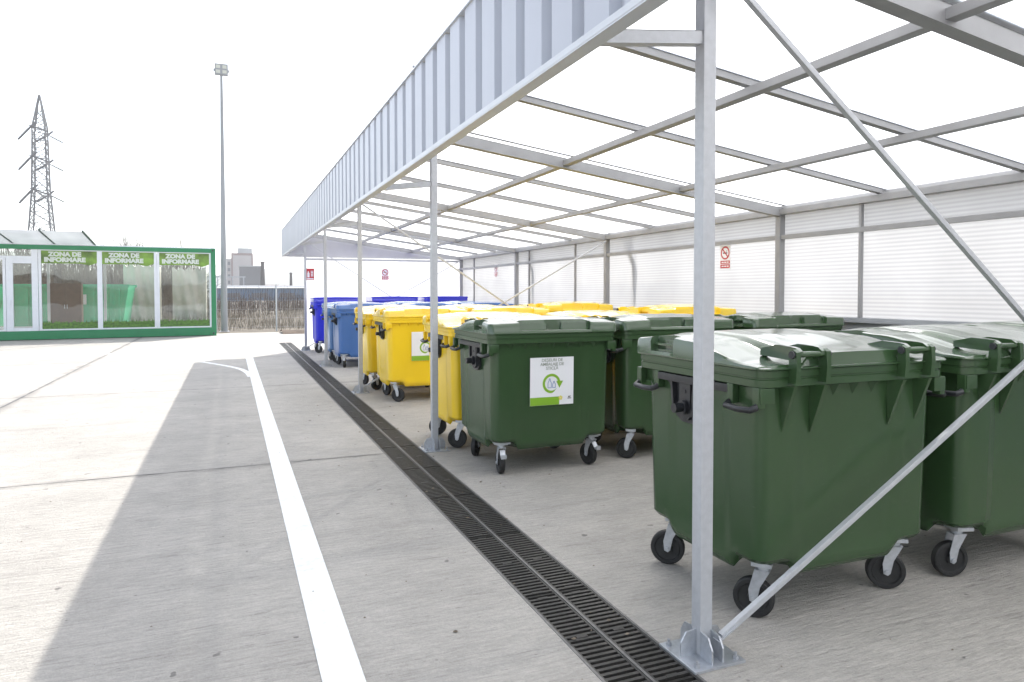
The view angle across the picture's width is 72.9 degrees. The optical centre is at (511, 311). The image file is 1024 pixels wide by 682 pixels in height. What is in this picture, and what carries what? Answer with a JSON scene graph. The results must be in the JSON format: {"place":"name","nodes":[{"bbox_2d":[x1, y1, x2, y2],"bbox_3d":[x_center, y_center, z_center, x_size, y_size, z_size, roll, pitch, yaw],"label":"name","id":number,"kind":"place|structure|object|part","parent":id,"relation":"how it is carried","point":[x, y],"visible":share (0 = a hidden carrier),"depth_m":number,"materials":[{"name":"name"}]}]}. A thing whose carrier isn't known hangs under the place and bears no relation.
{"place":"outdoors","nodes":[
{"label":"outdoors","id":0,"kind":"place"},
{"bbox_2d":[50,283,83,322],"bbox_3d":[-16.895,-0.200,26.303,1.000,1.750,0.550,-1,2,-25],"label":"cupboard","id":1,"kind":"object","parent":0,"point":[66,302],"visible":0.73,"depth_m":26.09,"materials":[{"name":"brown wood"}]},
{"bbox_3d":[-17.007,-0.185,25.973,0.470,1.660,0.048,-1,2,-25],"label":"door","id":2,"kind":"part","parent":1,"relation":"part of","materials":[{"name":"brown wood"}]},
{"bbox_3d":[-16.579,-0.192,26.176,0.470,1.660,0.048,-1,2,-25],"label":"door","id":3,"kind":"part","parent":1,"relation":"part of","materials":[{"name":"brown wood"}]},
{"bbox_2d":[63,269,303,296],"bbox_3d":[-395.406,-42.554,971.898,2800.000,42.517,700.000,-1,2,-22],"label":"hills","id":4,"kind":"structure","parent":0,"point":[279,277],"depth_m":809.05,"materials":[{"name":"white"}]},
{"bbox_2d":[0,0,465,276],"label":"sky","id":5,"kind":"structure","parent":0,"point":[130,89],"materials":[{"name":"white"}]},
{"bbox_2d":[0,297,961,342],"bbox_3d":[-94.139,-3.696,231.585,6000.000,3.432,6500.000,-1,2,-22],"label":"terrain","id":6,"kind":"structure","parent":0,"point":[251,330],"depth_m":35.21,"materials":[{"name":"beige plant"}]},
{"bbox_2d":[0,70,64,267],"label":"power pylon","id":7,"kind":"object","parent":6,"relation":"on","point":[45,134],"visible":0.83,"depth_m":142.38,"materials":[{"name":"grey metal"}]},
{"bbox_2d":[0,235,220,318],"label":"thicket","id":8,"kind":"object","parent":6,"relation":"on","point":[23,275],"visible":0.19,"depth_m":36.75,"materials":[{"name":"plant"}]},
{"bbox_2d":[94,225,161,282],"bbox_3d":[-21.339,-2.322,38.763,3.101,5.605,3.325,1,2,19],"label":"bare tree","id":9,"kind":"object","parent":6,"relation":"on","point":[126,243],"visible":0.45,"depth_m":38.65,"materials":[{"name":"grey plant"}]},
{"bbox_2d":[27,299,303,330],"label":"dry grass","id":10,"kind":"structure","parent":6,"relation":"on","point":[238,314],"depth_m":34.63,"materials":[{"name":"plant"}]},
{"bbox_2d":[213,63,229,331],"bbox_3d":[-12.511,-4.894,29.980,0.640,11.520,0.400,-1,2,-22],"label":"floodlight mast","id":11,"kind":"object","parent":6,"relation":"on","point":[221,70],"visible":1,"depth_m":29.92,"materials":[{"name":"grey metal"}]},
{"bbox_2d":[208,276,245,285],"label":"pipe gantry","id":12,"kind":"object","parent":6,"relation":"on","point":[243,277],"visible":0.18,"depth_m":120.55,"materials":[{"name":"metal"}]},
{"bbox_2d":[226,248,252,285],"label":"apartment block","id":13,"kind":"structure","parent":6,"relation":"on","point":[243,256],"depth_m":297.35,"materials":[{"name":"white concrete"}]},
{"bbox_2d":[239,265,260,285],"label":"industrial block","id":14,"kind":"structure","parent":6,"relation":"on","point":[252,274],"depth_m":187.05,"materials":[{"name":"grey concrete"}]},
{"bbox_2d":[207,287,303,301],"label":"warehouse","id":15,"kind":"structure","parent":6,"relation":"on","point":[230,290],"depth_m":110.95,"materials":[{"name":"grey"}]},
{"bbox_2d":[227,293,239,297],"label":"window","id":16,"kind":"structure","parent":15,"relation":"in","point":[228,294],"depth_m":109.30,"materials":[{"name":"grey"}]},
{"bbox_2d":[252,293,267,296],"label":"window","id":17,"kind":"structure","parent":15,"relation":"in","point":[253,293],"depth_m":110.85,"materials":[{"name":"grey"}]},
{"bbox_2d":[280,293,293,296],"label":"window","id":18,"kind":"structure","parent":15,"relation":"in","point":[292,294],"depth_m":112.59,"materials":[{"name":"grey"}]},
{"bbox_2d":[208,284,303,330],"bbox_3d":[1.051,-0.315,36.055,30.904,2.100,0.070,-1,2,-22],"label":"fence","id":19,"kind":"object","parent":6,"relation":"on","point":[275,286],"visible":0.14,"depth_m":31.12,"materials":[{"name":"metal"}]},
{"bbox_2d":[260,261,264,285],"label":"chimney","id":20,"kind":"object","parent":6,"relation":"on","point":[262,280],"visible":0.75,"depth_m":140.79,"materials":[{"name":"grey concrete"}]},
{"bbox_2d":[0,332,1023,681],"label":"concrete yard","id":21,"kind":"structure","parent":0,"point":[196,570],"depth_m":4.46,"materials":[{"name":"grey concrete"}]},
{"bbox_2d":[0,229,216,339],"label":"office container","id":22,"kind":"object","parent":21,"relation":"on","point":[68,247],"visible":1,"depth_m":25.57,"materials":[{"name":"green metal"}]},
{"bbox_2d":[0,258,6,331],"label":"window","id":23,"kind":"structure","parent":22,"relation":"in","point":[3,259],"depth_m":24.40,"materials":[{"name":"clear glass"}]},
{"bbox_2d":[0,249,38,330],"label":"door","id":24,"kind":"structure","parent":22,"relation":"in","point":[33,259],"depth_m":24.59,"materials":[{"name":"white glass"}]},
{"bbox_2d":[38,249,100,330],"bbox_3d":[-16.114,-0.811,25.256,1.900,2.966,0.070,-1,2,-25],"label":"window","id":25,"kind":"structure","parent":22,"relation":"in","point":[87,257],"depth_m":25.23,"materials":[{"name":"white glass"}]},
{"bbox_2d":[99,251,156,328],"bbox_3d":[-14.410,-0.835,26.061,1.880,2.966,0.070,-1,2,-25],"label":"window","id":26,"kind":"structure","parent":22,"relation":"in","point":[105,257],"depth_m":26.04,"materials":[{"name":"white glass"}]},
{"bbox_2d":[157,252,211,327],"bbox_3d":[-12.690,-0.860,26.875,1.915,2.966,0.070,-1,2,-25],"label":"window","id":27,"kind":"structure","parent":22,"relation":"in","point":[163,258],"depth_m":26.84,"materials":[{"name":"white glass"}]},
{"bbox_2d":[35,336,365,681],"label":"road marking","id":28,"kind":"object","parent":21,"relation":"on","point":[337,656],"visible":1,"depth_m":4.29,"materials":[{"name":"white paint"}]},
{"bbox_2d":[280,330,304,333],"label":"soil bank","id":29,"kind":"structure","parent":21,"relation":"on","point":[293,332],"depth_m":28.64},
{"bbox_2d":[0,337,623,487],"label":"slab joint","id":30,"kind":"object","parent":21,"relation":"on","point":[131,392],"visible":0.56,"depth_m":11.11,"materials":[{"name":"grey concrete"}]},
{"bbox_2d":[309,297,357,352],"bbox_3d":[-5.074,0.357,19.939,1.430,1.573,1.192,-1,2,-22],"label":"wheeled bin","id":31,"kind":"object","parent":21,"relation":"on","point":[316,303],"visible":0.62,"depth_m":19.32,"materials":[{"name":"blue plastic"}]},
{"bbox_2d":[320,301,356,362],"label":"wheeled bin","id":32,"kind":"object","parent":21,"relation":"on","point":[332,356],"visible":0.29,"depth_m":16.74,"materials":[{"name":"blue plastic"}]},
{"bbox_2d":[329,302,393,367],"bbox_3d":[-3.495,0.513,16.163,1.430,1.471,1.184,-1,2,-22],"label":"wheeled bin","id":33,"kind":"object","parent":21,"relation":"on","point":[345,335],"visible":0.58,"depth_m":15.56,"materials":[{"name":"blue plastic"}]},
{"bbox_2d":[352,305,428,389],"bbox_3d":[-2.093,0.614,12.556,1.430,1.471,1.184,-1,2,-22],"label":"wheeled bin","id":34,"kind":"object","parent":21,"relation":"on","point":[369,352],"visible":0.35,"depth_m":12.01,"materials":[{"name":"yellow plastic"}]},
{"bbox_2d":[365,296,417,302],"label":"wheeled bin","id":35,"kind":"object","parent":21,"relation":"on","point":[380,299],"visible":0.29,"depth_m":19.98,"materials":[{"name":"blue plastic"}]},
{"bbox_2d":[384,301,423,304],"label":"wheeled bin","id":36,"kind":"object","parent":21,"relation":"on","point":[395,302],"visible":0.09,"depth_m":17.74,"materials":[{"name":"blue plastic"}]},
{"bbox_2d":[370,306,467,401],"bbox_3d":[-1.526,0.648,11.319,1.430,1.471,1.184,-1,2,-22],"label":"wheeled bin","id":37,"kind":"object","parent":21,"relation":"on","point":[402,355],"visible":0.64,"depth_m":10.75,"materials":[{"name":"yellow plastic"}]},
{"bbox_2d":[396,302,455,305],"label":"wheeled bin","id":38,"kind":"object","parent":21,"relation":"on","point":[426,303],"visible":0.08,"depth_m":16.38,"materials":[{"name":"blue plastic"}]},
{"bbox_2d":[417,296,467,301],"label":"wheeled bin","id":39,"kind":"object","parent":21,"relation":"on","point":[443,298],"visible":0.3,"depth_m":20.61,"materials":[{"name":"blue plastic"}]},
{"bbox_2d":[444,301,477,303],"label":"wheeled bin","id":40,"kind":"object","parent":21,"relation":"on","point":[454,302],"visible":0.07,"depth_m":18.24,"materials":[{"name":"blue plastic"}]},
{"bbox_2d":[438,304,496,308],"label":"wheeled bin","id":41,"kind":"object","parent":21,"relation":"on","point":[461,306],"visible":0.02,"depth_m":12.94,"materials":[{"name":"yellow plastic"}]},
{"bbox_2d":[420,311,541,447],"bbox_3d":[-0.252,0.738,8.082,1.430,1.471,1.184,-1,2,-22],"label":"wheeled bin","id":42,"kind":"object","parent":21,"relation":"on","point":[449,392],"visible":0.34,"depth_m":7.62,"materials":[{"name":"yellow plastic"}]},
{"bbox_2d":[456,301,513,305],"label":"wheeled bin","id":43,"kind":"object","parent":21,"relation":"on","point":[493,303],"visible":0.09,"depth_m":16.89,"materials":[{"name":"blue plastic"}]},
{"bbox_2d":[279,342,706,681],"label":"drainage channel","id":44,"kind":"object","parent":21,"relation":"in","point":[565,603],"visible":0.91,"depth_m":4.25,"materials":[{"name":"black metal"}]},
{"bbox_2d":[464,306,549,313],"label":"wheeled bin","id":45,"kind":"object","parent":21,"relation":"on","point":[528,309],"visible":0.16,"depth_m":11.45,"materials":[{"name":"yellow plastic"}]},
{"bbox_2d":[450,315,618,473],"bbox_3d":[0.189,0.768,6.998,1.430,1.471,1.184,-1,2,-22],"label":"wheeled bin","id":46,"kind":"object","parent":21,"relation":"on","point":[528,382],"visible":1,"depth_m":6.53,"materials":[{"name":"green plastic"}]},
{"bbox_2d":[527,301,612,311],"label":"wheeled bin","id":47,"kind":"object","parent":21,"relation":"on","point":[565,306],"visible":0.24,"depth_m":12.05,"materials":[{"name":"yellow plastic"}]},
{"bbox_2d":[538,310,641,316],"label":"wheeled bin","id":48,"kind":"object","parent":21,"relation":"on","point":[589,313],"visible":0.09,"depth_m":8.57,"materials":[{"name":"yellow plastic"}]},
{"bbox_2d":[281,0,1023,674],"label":"bin shelter","id":49,"kind":"object","parent":21,"relation":"on","point":[857,162],"visible":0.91,"depth_m":6.68,"materials":[{"name":"metal"}]},
{"bbox_2d":[307,269,313,279],"bbox_3d":[-5.977,-1.107,20.523,0.230,0.340,0.004,-1,2,-22],"label":"fire sign","id":50,"kind":"object","parent":49,"relation":"attached to","point":[310,274],"visible":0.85,"depth_m":20.52,"materials":[{"name":"red plastic"}]},
{"bbox_2d":[381,269,388,279],"bbox_3d":[-3.911,-1.148,21.361,0.230,0.340,0.005,-1,2,-22],"label":"prohibition sign","id":51,"kind":"object","parent":49,"relation":"attached to","point":[384,274],"visible":1,"depth_m":21.36,"materials":[{"name":"white plastic"}]},
{"bbox_2d":[494,264,497,276],"bbox_3d":[-0.443,-1.139,19.172,0.005,0.340,0.230,-1,2,-22],"label":"prohibition sign","id":52,"kind":"object","parent":49,"relation":"attached to","point":[496,271],"visible":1,"depth_m":19.13,"materials":[{"name":"white plastic"}]},
{"bbox_2d":[720,245,730,268],"bbox_3d":[3.168,-0.807,10.294,0.005,0.340,0.230,-1,2,-22],"label":"prohibition sign","id":53,"kind":"object","parent":49,"relation":"attached to","point":[725,256],"visible":1,"depth_m":10.29,"materials":[{"name":"white plastic"}]},
{"bbox_2d":[585,313,733,457],"bbox_3d":[1.525,0.749,7.617,1.430,1.471,1.184,-1,2,-20],"label":"wheeled bin","id":54,"kind":"object","parent":21,"relation":"on","point":[628,407],"visible":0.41,"depth_m":7.02,"materials":[{"name":"green plastic"}]},
{"bbox_2d":[617,304,736,315],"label":"wheeled bin","id":55,"kind":"object","parent":21,"relation":"on","point":[677,309],"visible":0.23,"depth_m":9.10,"materials":[{"name":"yellow plastic"}]},
{"bbox_2d":[714,312,844,330],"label":"wheeled bin","id":56,"kind":"object","parent":21,"relation":"on","point":[784,320],"visible":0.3,"depth_m":7.66,"materials":[{"name":"green plastic"}]},
{"bbox_2d":[633,329,945,617],"bbox_3d":[1.610,0.848,4.112,1.430,1.471,1.184,-1,2,-22],"label":"wheeled bin","id":57,"kind":"object","parent":21,"relation":"on","point":[818,436],"visible":0.95,"depth_m":3.68,"materials":[{"name":"green plastic"}]},
{"bbox_2d":[832,324,1023,576],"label":"wheeled bin","id":58,"kind":"object","parent":21,"relation":"on","point":[973,472],"visible":0.57,"depth_m":4.11,"materials":[{"name":"green plastic"}]},
{"bbox_2d":[956,320,1023,331],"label":"wheeled bin","id":59,"kind":"object","parent":21,"relation":"on","point":[1013,325],"visible":0.11,"depth_m":5.33,"materials":[{"name":"green plastic"}]},
{"label":"rear yard","id":60,"kind":"structure","parent":0,"visible":0},
{"bbox_2d":[0,287,3,325],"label":"skip container","id":61,"kind":"object","parent":60,"relation":"on","point":[1,308],"depth_m":29.67,"materials":[{"name":"green paint"}]},
{"bbox_2d":[0,284,136,326],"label":"skip container","id":62,"kind":"object","parent":60,"relation":"on","point":[120,297],"visible":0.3,"depth_m":29.24,"materials":[{"name":"green paint"}]},
{"bbox_2d":[123,264,161,321],"bbox_3d":[-17.740,-0.765,33.278,1.500,3.090,1.368,-1,2,-22],"label":"covered stack","id":63,"kind":"object","parent":60,"relation":"on","point":[141,277],"visible":0.66,"depth_m":32.84,"materials":[{"name":"white plastic"}]},
{"bbox_2d":[172,267,206,320],"bbox_3d":[-15.952,-0.717,34.326,1.500,2.932,1.376,-1,2,-22],"label":"covered stack","id":64,"kind":"object","parent":60,"relation":"on","point":[189,289],"visible":0.81,"depth_m":33.82,"materials":[{"name":"white plastic"}]},
{"bbox_2d":[162,287,303,316],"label":"scrub","id":65,"kind":"object","parent":60,"relation":"on","point":[260,302],"visible":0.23,"depth_m":44.14,"materials":[{"name":"plant"}]}
]}

